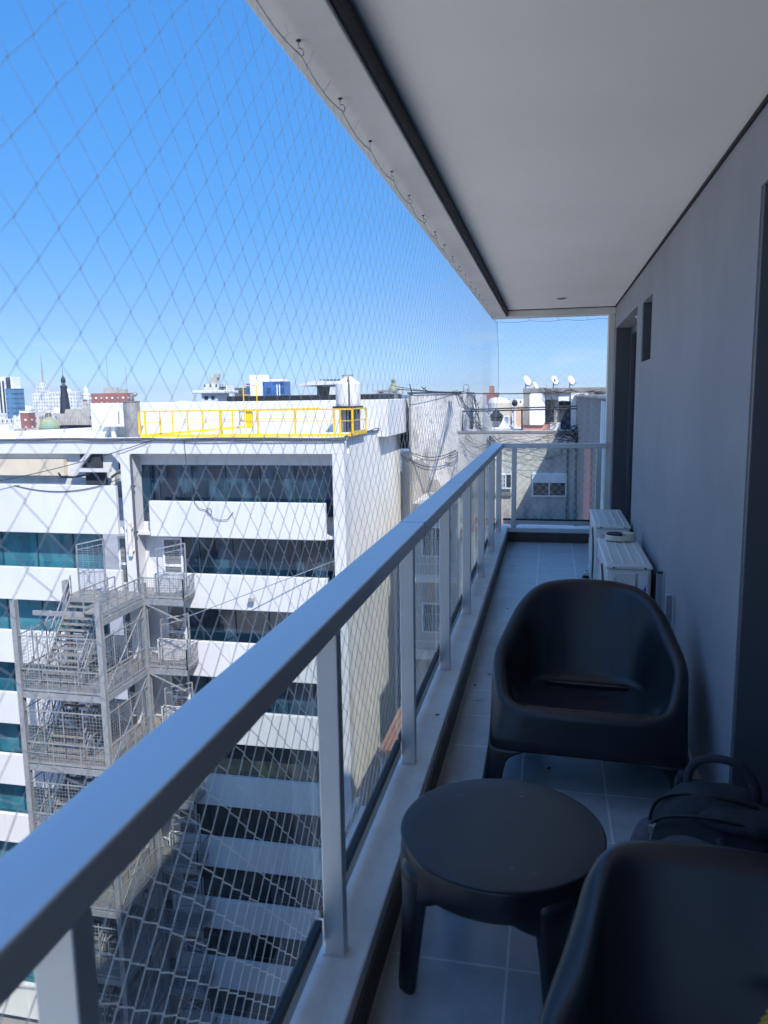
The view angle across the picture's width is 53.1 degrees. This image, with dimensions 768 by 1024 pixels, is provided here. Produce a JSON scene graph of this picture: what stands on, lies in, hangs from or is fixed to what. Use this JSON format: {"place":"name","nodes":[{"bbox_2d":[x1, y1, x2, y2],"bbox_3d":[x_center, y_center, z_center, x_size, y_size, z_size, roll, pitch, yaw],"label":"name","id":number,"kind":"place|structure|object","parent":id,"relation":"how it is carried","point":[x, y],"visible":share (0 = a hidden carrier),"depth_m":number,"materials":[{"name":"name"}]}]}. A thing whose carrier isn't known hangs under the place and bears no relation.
{"place":"outdoors","nodes":[
{"label":"outdoors","id":0,"kind":"place"},
{"bbox_2d":[0,425,13,431],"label":"city block","id":1,"kind":"structure","parent":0,"point":[6,428],"depth_m":221.85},
{"bbox_2d":[0,416,13,424],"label":"city block","id":2,"kind":"structure","parent":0,"point":[3,419],"depth_m":389.08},
{"bbox_2d":[0,377,24,418],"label":"tower block","id":3,"kind":"structure","parent":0,"point":[12,401],"depth_m":586.56,"materials":[{"name":"blue glass"}]},
{"bbox_2d":[13,414,20,420],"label":"city block","id":4,"kind":"structure","parent":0,"point":[16,417],"depth_m":379.37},
{"bbox_2d":[14,421,20,428],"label":"city block","id":5,"kind":"structure","parent":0,"point":[18,423],"depth_m":362.68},
{"bbox_2d":[19,405,35,430],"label":"red house","id":6,"kind":"structure","parent":0,"point":[25,415],"depth_m":338.87,"materials":[{"name":"brick"}]},
{"bbox_2d":[39,410,59,429],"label":"dome","id":7,"kind":"structure","parent":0,"point":[48,422],"depth_m":167.00,"materials":[{"name":"green metal"}]},
{"bbox_2d":[60,369,69,413],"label":"spire","id":8,"kind":"structure","parent":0,"point":[64,401],"depth_m":265.31,"materials":[{"name":"stone"}]},
{"bbox_2d":[55,409,91,428],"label":"ornate building","id":9,"kind":"structure","parent":0,"point":[80,418],"depth_m":257.06,"materials":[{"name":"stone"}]},
{"bbox_2d":[82,385,90,408],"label":"turret block","id":10,"kind":"structure","parent":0,"point":[86,397],"depth_m":573.70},
{"bbox_2d":[192,390,237,401],"bbox_3d":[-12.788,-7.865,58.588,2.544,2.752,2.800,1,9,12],"label":"building","id":11,"kind":"structure","parent":0,"point":[209,395],"depth_m":57.40,"materials":[{"name":"concrete"}]},
{"bbox_2d":[204,374,233,395],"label":"slotted block","id":12,"kind":"structure","parent":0,"point":[215,382],"depth_m":318.81,"materials":[{"name":"white concrete"}]},
{"bbox_2d":[235,388,246,395],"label":"dark glass block","id":13,"kind":"structure","parent":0,"point":[240,392],"depth_m":347.21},
{"bbox_2d":[0,399,510,1023],"bbox_3d":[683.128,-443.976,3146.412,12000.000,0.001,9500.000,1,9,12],"label":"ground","id":14,"kind":"structure","parent":0,"point":[112,561],"depth_m":124.53,"materials":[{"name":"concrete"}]},
{"bbox_2d":[35,412,44,427],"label":"city block","id":15,"kind":"structure","parent":14,"relation":"on","point":[39,418],"depth_m":418.15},
{"bbox_2d":[32,354,50,411],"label":"stepped flats","id":16,"kind":"structure","parent":14,"relation":"on","point":[41,406],"depth_m":670.93,"materials":[{"name":"concrete"}]},
{"bbox_2d":[49,408,59,413],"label":"city block","id":17,"kind":"structure","parent":14,"relation":"on","point":[56,410],"depth_m":571.53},
{"bbox_2d":[49,389,81,409],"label":"slab flats","id":18,"kind":"structure","parent":14,"relation":"on","point":[74,397],"depth_m":622.62,"materials":[{"name":"concrete"}]},
{"bbox_2d":[91,356,133,403],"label":"red flats","id":19,"kind":"structure","parent":14,"relation":"on","point":[108,395],"depth_m":460.33,"materials":[{"name":"brick"}]},
{"bbox_2d":[0,394,408,1023],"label":"office building","id":20,"kind":"structure","parent":14,"relation":"on","point":[26,534],"depth_m":38.15,"materials":[{"name":"white paint"}]},
{"bbox_2d":[0,841,17,856],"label":"window","id":21,"kind":"structure","parent":20,"relation":"in","point":[9,845],"depth_m":42.42,"materials":[{"name":"teal glass"}]},
{"bbox_2d":[0,783,74,815],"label":"window","id":22,"kind":"structure","parent":20,"relation":"in","point":[9,792],"depth_m":41.77,"materials":[{"name":"teal glass"}]},
{"bbox_2d":[0,662,98,690],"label":"window","id":23,"kind":"structure","parent":20,"relation":"in","point":[9,667],"depth_m":40.67,"materials":[{"name":"teal glass"}]},
{"bbox_2d":[0,532,103,568],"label":"window","id":24,"kind":"structure","parent":20,"relation":"in","point":[23,546],"depth_m":39.07,"materials":[{"name":"teal glass"}]},
{"bbox_2d":[0,723,103,755],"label":"window","id":25,"kind":"structure","parent":20,"relation":"in","point":[10,731],"depth_m":41.20,"materials":[{"name":"teal glass"}]},
{"bbox_2d":[0,599,108,633],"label":"window","id":26,"kind":"structure","parent":20,"relation":"in","point":[26,617],"depth_m":39.80,"materials":[{"name":"teal glass"}]},
{"bbox_2d":[24,970,120,994],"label":"window","id":27,"kind":"structure","parent":20,"relation":"in","point":[31,978],"depth_m":43.40,"materials":[{"name":"teal glass"}]},
{"bbox_2d":[0,440,152,491],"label":"hanging cable","id":28,"kind":"object","parent":20,"relation":"hanging from","point":[68,465],"visible":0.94,"depth_m":37.01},
{"bbox_2d":[9,538,218,1023],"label":"fire escape","id":29,"kind":"object","parent":20,"relation":"attached to","point":[107,690],"visible":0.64,"depth_m":35.78,"materials":[{"name":"metal"}]},
{"bbox_2d":[169,560,334,623],"bbox_3d":[-6.133,3.704,35.105,7.905,3.036,0.036,0,8,3],"label":"stay wire","id":30,"kind":"object","parent":29,"relation":"attached to","point":[250,592],"visible":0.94,"depth_m":35.09,"materials":[{"name":"metal"}]},
{"bbox_2d":[117,536,127,585],"bbox_3d":[-12.651,2.441,38.116,1.050,2.500,0.090,1,9,12],"label":"door","id":31,"kind":"structure","parent":20,"relation":"in","point":[121,539],"depth_m":38.12,"materials":[{"name":"metal"}]},
{"bbox_2d":[123,613,131,650],"bbox_3d":[-12.602,5.779,38.614,1.050,2.500,0.090,1,9,12],"label":"door","id":32,"kind":"structure","parent":20,"relation":"in","point":[127,618],"depth_m":38.66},
{"bbox_2d":[126,522,134,556],"bbox_3d":[-12.178,1.306,36.868,0.320,1.700,0.170,1,9,12],"label":"tube lamp","id":33,"kind":"object","parent":20,"relation":"attached to","point":[129,536],"visible":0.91,"depth_m":36.79,"materials":[{"name":"white plastic"}]},
{"bbox_2d":[122,392,141,436],"bbox_3d":[-12.524,-4.698,38.217,0.880,2.527,0.880,1,9,12],"label":"flue","id":34,"kind":"object","parent":20,"relation":"on","point":[131,407],"visible":0.86,"depth_m":37.91,"materials":[{"name":"metal"}]},
{"bbox_2d":[127,684,136,714],"bbox_3d":[-12.554,9.116,39.111,1.050,2.500,0.090,1,9,12],"label":"door","id":35,"kind":"structure","parent":20,"relation":"in","point":[131,690],"depth_m":39.18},
{"bbox_2d":[129,455,139,587],"bbox_3d":[-11.891,0.541,36.715,0.200,6.550,0.141,1,9,12],"label":"drain pipe","id":36,"kind":"object","parent":20,"relation":"attached to","point":[134,518],"visible":0.79,"depth_m":36.63,"materials":[{"name":"metal"}]},
{"bbox_2d":[162,537,183,572],"bbox_3d":[-10.305,2.482,37.613,1.050,2.500,0.090,1,9,12],"label":"door","id":37,"kind":"structure","parent":20,"relation":"in","point":[166,541],"depth_m":37.53,"materials":[{"name":"metal"}]},
{"bbox_2d":[166,607,187,638],"bbox_3d":[-10.256,5.819,38.110,1.050,2.500,0.090,1,9,12],"label":"door","id":38,"kind":"structure","parent":20,"relation":"in","point":[174,611],"depth_m":38.04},
{"bbox_2d":[170,675,190,705],"bbox_3d":[-10.207,9.157,38.608,1.050,2.500,0.090,1,9,12],"label":"door","id":39,"kind":"structure","parent":20,"relation":"in","point":[185,679],"depth_m":38.55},
{"bbox_2d":[178,803,197,832],"bbox_3d":[-10.110,15.833,39.603,1.050,2.500,0.090,1,9,12],"label":"door","id":40,"kind":"structure","parent":20,"relation":"in","point":[181,814],"depth_m":39.60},
{"bbox_2d":[0,428,378,440],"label":"roof cable","id":41,"kind":"object","parent":20,"relation":"attached to","point":[178,439],"visible":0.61,"depth_m":35.55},
{"bbox_2d":[181,868,201,894],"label":"door","id":42,"kind":"structure","parent":20,"relation":"in","point":[183,875],"depth_m":40.11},
{"bbox_2d":[185,930,204,952],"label":"door","id":43,"kind":"structure","parent":20,"relation":"in","point":[186,937],"depth_m":40.62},
{"bbox_2d":[188,991,207,1010],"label":"door","id":44,"kind":"structure","parent":20,"relation":"in","point":[190,998],"depth_m":41.13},
{"bbox_2d":[184,444,232,520],"bbox_3d":[-8.132,-1.495,35.630,2.325,3.815,0.048,1,9,12],"label":"loose wire","id":45,"kind":"object","parent":20,"relation":"attached to","point":[192,494],"visible":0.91,"depth_m":35.83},
{"bbox_2d":[141,465,333,516],"bbox_3d":[-6.944,-1.031,36.425,9.860,2.400,0.100,1,9,12],"label":"window","id":46,"kind":"structure","parent":20,"relation":"in","point":[172,474],"depth_m":36.36,"materials":[{"name":"blue glass"}]},
{"bbox_2d":[186,608,290,642],"bbox_3d":[-5.903,5.701,37.224,7.930,2.420,0.100,1,9,12],"label":"window","id":47,"kind":"structure","parent":20,"relation":"in","point":[210,616],"depth_m":37.53,"materials":[{"name":"blue glass"}]},
{"bbox_2d":[207,986,279,1020],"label":"window","id":48,"kind":"structure","parent":20,"relation":"in","point":[212,992],"depth_m":40.68,"materials":[{"name":"black glass"}]},
{"bbox_2d":[137,385,366,436],"bbox_3d":[-6.245,-4.931,38.077,11.170,2.808,5.605,1,9,12],"label":"roof railing","id":49,"kind":"object","parent":20,"relation":"on","point":[249,423],"visible":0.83,"depth_m":35.93,"materials":[{"name":"metal"}]},
{"bbox_2d":[190,675,317,716],"bbox_3d":[-5.853,9.088,37.728,7.930,2.470,0.100,1,9,12],"label":"window","id":50,"kind":"structure","parent":20,"relation":"in","point":[203,681],"depth_m":37.43,"materials":[{"name":"blue glass"}]},
{"bbox_2d":[204,927,304,966],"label":"window","id":51,"kind":"structure","parent":20,"relation":"in","point":[215,933],"depth_m":40.01,"materials":[{"name":"black glass"}]},
{"bbox_2d":[182,537,334,581],"bbox_3d":[-5.952,2.353,36.725,7.930,2.550,0.100,1,9,12],"label":"window","id":52,"kind":"structure","parent":20,"relation":"in","point":[199,554],"depth_m":36.69,"materials":[{"name":"blue glass"}]},
{"bbox_2d":[197,803,321,846],"bbox_3d":[-5.756,15.719,38.717,7.930,2.520,0.100,1,9,12],"label":"window","id":53,"kind":"structure","parent":20,"relation":"in","point":[210,812],"depth_m":38.85,"materials":[{"name":"black glass"}]},
{"bbox_2d":[200,865,322,909],"bbox_3d":[-5.707,19.052,39.214,7.930,2.560,0.100,1,9,12],"label":"window","id":54,"kind":"structure","parent":20,"relation":"in","point":[229,876],"depth_m":39.36,"materials":[{"name":"black glass"}]},
{"bbox_2d":[212,744,319,782],"bbox_3d":[-5.804,12.416,38.225,7.930,2.480,0.100,1,9,12],"label":"window","id":55,"kind":"structure","parent":20,"relation":"in","point":[237,756],"depth_m":38.18,"materials":[{"name":"glass"}]},
{"bbox_2d":[299,379,339,394],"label":"roof shelter","id":56,"kind":"object","parent":20,"relation":"on","point":[320,384],"visible":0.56,"depth_m":43.90,"materials":[{"name":"concrete"}]},
{"bbox_2d":[332,374,361,431],"bbox_3d":[-1.823,-5.314,38.881,1.282,3.239,1.291,1,9,12],"label":"water tank","id":57,"kind":"object","parent":20,"relation":"on","point":[347,399],"visible":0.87,"depth_m":38.41,"materials":[{"name":"metal"}]},
{"bbox_2d":[377,390,397,398],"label":"rooftop fan","id":58,"kind":"object","parent":20,"relation":"on","point":[394,393],"visible":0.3,"depth_m":45.40},
{"bbox_2d":[411,492,452,693],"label":"terraced flats","id":59,"kind":"structure","parent":14,"relation":"on","point":[427,601],"depth_m":41.50,"materials":[{"name":"grey concrete"}]},
{"bbox_2d":[421,526,438,556],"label":"window","id":60,"kind":"structure","parent":59,"relation":"in","point":[433,528],"depth_m":41.00,"materials":[{"name":"glass"}]},
{"bbox_2d":[422,602,439,632],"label":"window","id":61,"kind":"structure","parent":59,"relation":"in","point":[425,608],"depth_m":41.63,"materials":[{"name":"glass"}]},
{"bbox_2d":[401,391,486,518],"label":"party wall block","id":62,"kind":"structure","parent":14,"relation":"on","point":[443,404],"depth_m":45.33,"materials":[{"name":"concrete"}]},
{"bbox_2d":[400,450,457,460],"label":"wall cable","id":63,"kind":"object","parent":62,"relation":"attached to","point":[430,457],"depth_m":45.02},
{"bbox_2d":[467,389,480,427],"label":"cable bundle","id":64,"kind":"object","parent":62,"relation":"hanging from","point":[475,401],"visible":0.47,"depth_m":43.67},
{"bbox_2d":[483,386,498,402],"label":"banded red block","id":65,"kind":"structure","parent":14,"relation":"on","point":[491,388],"depth_m":255.83,"materials":[{"name":"brick"}]},
{"bbox_2d":[457,429,576,525],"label":"concrete block","id":66,"kind":"structure","parent":14,"relation":"on","point":[558,507],"depth_m":34.49,"materials":[{"name":"concrete"}]},
{"bbox_2d":[452,390,497,443],"bbox_3d":[4.275,-4.989,39.248,0.900,2.584,10.598,-1,8,-4],"label":"cable bundle","id":67,"kind":"object","parent":66,"relation":"attached to","point":[472,421],"visible":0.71,"depth_m":37.65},
{"bbox_2d":[501,473,511,488],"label":"window","id":68,"kind":"structure","parent":66,"relation":"in","point":[507,479],"depth_m":34.60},
{"bbox_2d":[462,405,576,429],"bbox_3d":[6.539,-4.420,36.474,6.036,1.231,0.192,4,10,27],"label":"pipe rail","id":69,"kind":"object","parent":66,"relation":"on","point":[521,409],"visible":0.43,"depth_m":36.43,"materials":[{"name":"metal"}]},
{"bbox_2d":[502,448,574,461],"bbox_3d":[6.685,-2.681,33.859,3.416,0.986,0.345,1,9,14],"label":"cable tangle","id":70,"kind":"object","parent":66,"relation":"hanging from","point":[541,454],"visible":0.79,"depth_m":33.83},
{"bbox_2d":[532,473,566,496],"bbox_3d":[7.388,-1.213,34.365,1.506,1.065,0.092,1,9,12],"label":"window","id":71,"kind":"structure","parent":66,"relation":"in","point":[559,483],"depth_m":34.36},
{"bbox_2d":[523,387,605,429],"bbox_3d":[9.016,-4.617,38.386,4.000,3.102,3.450,1,9,12],"label":"rooftop hut","id":72,"kind":"object","parent":66,"relation":"on","point":[540,418],"visible":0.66,"depth_m":36.95,"materials":[{"name":"concrete"}]},
{"bbox_2d":[391,385,527,393],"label":"long cable","id":73,"kind":"object","parent":72,"relation":"attached to","point":[453,392],"visible":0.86,"depth_m":41.74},
{"bbox_2d":[524,376,532,387],"bbox_3d":[7.017,-6.210,37.339,0.432,0.818,0.406,1,9,15],"label":"satellite dish","id":74,"kind":"object","parent":72,"relation":"on","point":[527,380],"visible":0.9,"depth_m":37.40,"materials":[{"name":"paint"}]},
{"bbox_2d":[545,400,553,422],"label":"window","id":75,"kind":"structure","parent":72,"relation":"in","point":[547,412],"depth_m":37.16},
{"bbox_2d":[546,386,559,426],"bbox_3d":[7.958,-5.062,36.660,1.018,2.014,0.324,1,9,12],"label":"cable tangle","id":76,"kind":"object","parent":72,"relation":"attached to","point":[554,410],"visible":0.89,"depth_m":36.62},
{"bbox_2d":[551,376,559,387],"bbox_3d":[8.226,-6.167,36.939,0.369,0.767,0.394,-1,8,-2],"label":"satellite dish","id":77,"kind":"object","parent":72,"relation":"on","point":[555,381],"visible":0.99,"depth_m":36.99,"materials":[{"name":"paint"}]},
{"bbox_2d":[559,401,570,429],"bbox_3d":[8.719,-4.619,37.074,0.567,1.416,0.090,1,9,12],"label":"doorway","id":78,"kind":"structure","parent":72,"relation":"in","point":[564,418],"depth_m":37.02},
{"bbox_2d":[568,376,575,387],"bbox_3d":[8.981,-6.139,36.779,0.369,0.767,0.394,-1,8,-2],"label":"satellite dish","id":79,"kind":"object","parent":72,"relation":"on","point":[571,380],"visible":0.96,"depth_m":36.85,"materials":[{"name":"paint"}]},
{"bbox_2d":[575,395,605,525],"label":"neighbour block","id":80,"kind":"structure","parent":14,"relation":"on","point":[586,496],"depth_m":23.30,"materials":[{"name":"concrete"}]},
{"bbox_2d":[464,426,577,451],"bbox_3d":[6.198,-3.223,33.956,5.481,1.188,0.456,1,9,12],"label":"cable tangle","id":81,"kind":"object","parent":80,"relation":"attached to","point":[549,434],"visible":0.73,"depth_m":34.00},
{"bbox_2d":[553,425,577,442],"bbox_3d":[8.133,-3.308,33.248,1.576,0.933,0.411,1,9,12],"label":"cable tangle","id":82,"kind":"object","parent":80,"relation":"attached to","point":[573,436],"visible":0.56,"depth_m":33.26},
{"bbox_2d":[544,388,602,394],"bbox_3d":[8.895,-5.674,36.264,2.855,0.441,0.236,1,9,12],"label":"cable tangle","id":83,"kind":"object","parent":80,"relation":"on","point":[574,391],"visible":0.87,"depth_m":36.20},
{"bbox_2d":[603,103,767,804],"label":"apartment building","id":84,"kind":"structure","parent":14,"relation":"on","point":[685,486],"depth_m":3.24,"materials":[{"name":"grey paint"}]},
{"bbox_2d":[354,0,767,309],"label":"ceiling","id":85,"kind":"structure","parent":84,"relation":"attached to","point":[577,149],"depth_m":2.56,"materials":[{"name":"paint"}]},
{"bbox_2d":[245,0,615,319],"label":"ceiling beam","id":86,"kind":"structure","parent":85,"relation":"attached to","point":[317,29],"depth_m":2.37,"materials":[{"name":"paint"}]},
{"bbox_2d":[296,39,303,56],"bbox_3d":[-0.201,-1.114,1.847,0.013,0.035,0.023,7,12,44],"label":"ceiling hook","id":87,"kind":"object","parent":86,"relation":"attached to","point":[298,40],"visible":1,"depth_m":1.84,"materials":[{"name":"grey metal"}]},
{"bbox_2d":[0,0,606,1023],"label":"safety net","id":88,"kind":"object","parent":87,"relation":"hanging from","point":[470,416],"visible":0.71,"depth_m":1.87,"materials":[{"name":"fabric"}]},
{"bbox_2d":[329,0,767,315],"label":"ceiling shadow trim","id":89,"kind":"structure","parent":86,"relation":"attached to","point":[348,16],"depth_m":2.61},
{"bbox_2d":[641,303,651,361],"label":"window","id":90,"kind":"structure","parent":84,"relation":"in","point":[647,307],"depth_m":5.75,"materials":[{"name":"glass"}]},
{"bbox_2d":[655,571,662,607],"bbox_3d":[1.610,0.656,4.489,0.058,0.628,0.028,1,9,12],"label":"metal bracket","id":91,"kind":"object","parent":84,"relation":"attached to","point":[659,579],"visible":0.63,"depth_m":4.45,"materials":[{"name":"metal"}]},
{"bbox_2d":[665,594,672,624],"bbox_3d":[1.530,0.730,4.124,0.058,0.593,0.028,1,9,12],"label":"metal bracket","id":92,"kind":"object","parent":84,"relation":"attached to","point":[668,608],"visible":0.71,"depth_m":4.08,"materials":[{"name":"metal"}]},
{"bbox_2d":[246,375,290,395],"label":"white tower","id":93,"kind":"structure","parent":0,"point":[264,381],"depth_m":271.74,"materials":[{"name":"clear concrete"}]},
{"bbox_2d":[0,0,607,405],"label":"sky","id":94,"kind":"structure","parent":0,"point":[36,291],"materials":[{"name":"blue"}]},
{"bbox_2d":[345,797,365,846],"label":"block","id":95,"kind":"structure","parent":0,"point":[352,822],"depth_m":33.33,"materials":[{"name":"grey concrete"}]},
{"bbox_2d":[377,708,400,773],"bbox_3d":[1.810,19.721,37.785,2.950,19.100,5.200,1,9,12],"label":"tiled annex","id":96,"kind":"object","parent":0,"point":[385,745],"visible":0.09,"depth_m":35.39,"materials":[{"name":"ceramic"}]},
{"bbox_2d":[388,378,398,393],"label":"dome","id":97,"kind":"structure","parent":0,"point":[390,386],"depth_m":702.38,"materials":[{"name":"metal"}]},
{"bbox_2d":[400,395,408,459],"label":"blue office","id":98,"kind":"structure","parent":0,"point":[403,397],"depth_m":422.73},
{"bbox_2d":[487,415,492,428],"bbox_3d":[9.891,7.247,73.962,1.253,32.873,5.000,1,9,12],"label":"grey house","id":99,"kind":"structure","parent":0,"point":[490,421],"depth_m":69.15,"materials":[{"name":"concrete"}]},
{"bbox_2d":[487,397,508,414],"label":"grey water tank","id":100,"kind":"object","parent":99,"relation":"on","point":[500,399],"visible":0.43,"depth_m":72.89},
{"bbox_2d":[489,400,520,428],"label":"white terrace","id":101,"kind":"structure","parent":0,"point":[503,421],"depth_m":44.24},
{"bbox_2d":[498,402,511,424],"bbox_3d":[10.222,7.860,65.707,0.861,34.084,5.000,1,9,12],"label":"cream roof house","id":102,"kind":"structure","parent":0,"point":[507,405],"depth_m":60.89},
{"bbox_2d":[516,405,522,426],"bbox_3d":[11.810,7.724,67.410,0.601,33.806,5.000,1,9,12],"label":"peach house","id":103,"kind":"structure","parent":0,"point":[518,417],"depth_m":62.67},
{"bbox_2d":[367,541,699,1023],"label":"floor","id":104,"kind":"structure","parent":0,"point":[472,972],"depth_m":3.05,"materials":[{"name":"tile"}]},
{"bbox_2d":[290,525,589,1023],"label":"kerb","id":105,"kind":"structure","parent":104,"relation":"on","point":[332,990],"depth_m":2.57,"materials":[{"name":"paint"}]},
{"bbox_2d":[0,443,606,1023],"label":"balcony railing","id":106,"kind":"object","parent":105,"relation":"on","point":[66,863],"visible":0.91,"depth_m":1.51,"materials":[{"name":"metal"}]},
{"bbox_2d":[351,532,588,1023],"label":"skirting","id":107,"kind":"object","parent":105,"relation":"attached to","point":[368,991],"visible":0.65,"depth_m":3.34,"materials":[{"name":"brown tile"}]},
{"bbox_2d":[398,778,606,1005],"bbox_3d":[0.343,1.117,2.253,0.588,0.416,0.588,1,9,12],"label":"round side table","id":108,"kind":"object","parent":104,"relation":"on","point":[522,856],"visible":0.84,"depth_m":2.11,"materials":[{"name":"grey plastic"}]},
{"bbox_2d":[482,579,688,788],"bbox_3d":[0.903,0.756,3.418,0.859,0.776,0.798,1,9,15],"label":"lounge chair","id":109,"kind":"object","parent":104,"relation":"on","point":[593,669],"visible":0.93,"depth_m":3.40,"materials":[{"name":"grey plastic"}]},
{"bbox_2d":[582,509,630,578],"bbox_3d":[1.920,0.342,6.626,0.376,0.614,0.954,1,9,12],"label":"air conditioner","id":110,"kind":"object","parent":104,"relation":"on","point":[603,522],"visible":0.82,"depth_m":6.40,"materials":[{"name":"metal"}]},
{"bbox_2d":[596,538,652,594],"bbox_3d":[1.595,0.560,5.198,0.376,0.614,0.954,1,9,12],"label":"air conditioner","id":111,"kind":"object","parent":104,"relation":"on","point":[627,562],"visible":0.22,"depth_m":4.83,"materials":[{"name":"metal"}]},
{"bbox_2d":[605,532,635,541],"bbox_3d":[1.697,0.173,5.513,0.210,0.049,0.175,3,9,26],"label":"plastic dish","id":112,"kind":"object","parent":111,"relation":"on","point":[621,536],"visible":1,"depth_m":5.47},
{"bbox_2d":[538,840,767,1023],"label":"lounge chair","id":113,"kind":"object","parent":104,"relation":"on","point":[667,932],"visible":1,"depth_m":1.46,"materials":[{"name":"grey plastic"}]},
{"bbox_2d":[630,754,767,852],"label":"backpack","id":114,"kind":"object","parent":104,"relation":"on","point":[688,808],"visible":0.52,"depth_m":2.40,"materials":[{"name":"fabric"}]},
{"bbox_2d":[495,517,573,525],"bbox_3d":[5.990,14.768,35.295,4.600,29.509,3.200,1,9,12],"label":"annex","id":115,"kind":"object","parent":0,"point":[534,518],"visible":0.12,"depth_m":33.04,"materials":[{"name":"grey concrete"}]},
{"bbox_2d":[758,1009,767,1023],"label":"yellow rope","id":116,"kind":"object","parent":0,"point":[764,1019],"visible":1,"depth_m":1.34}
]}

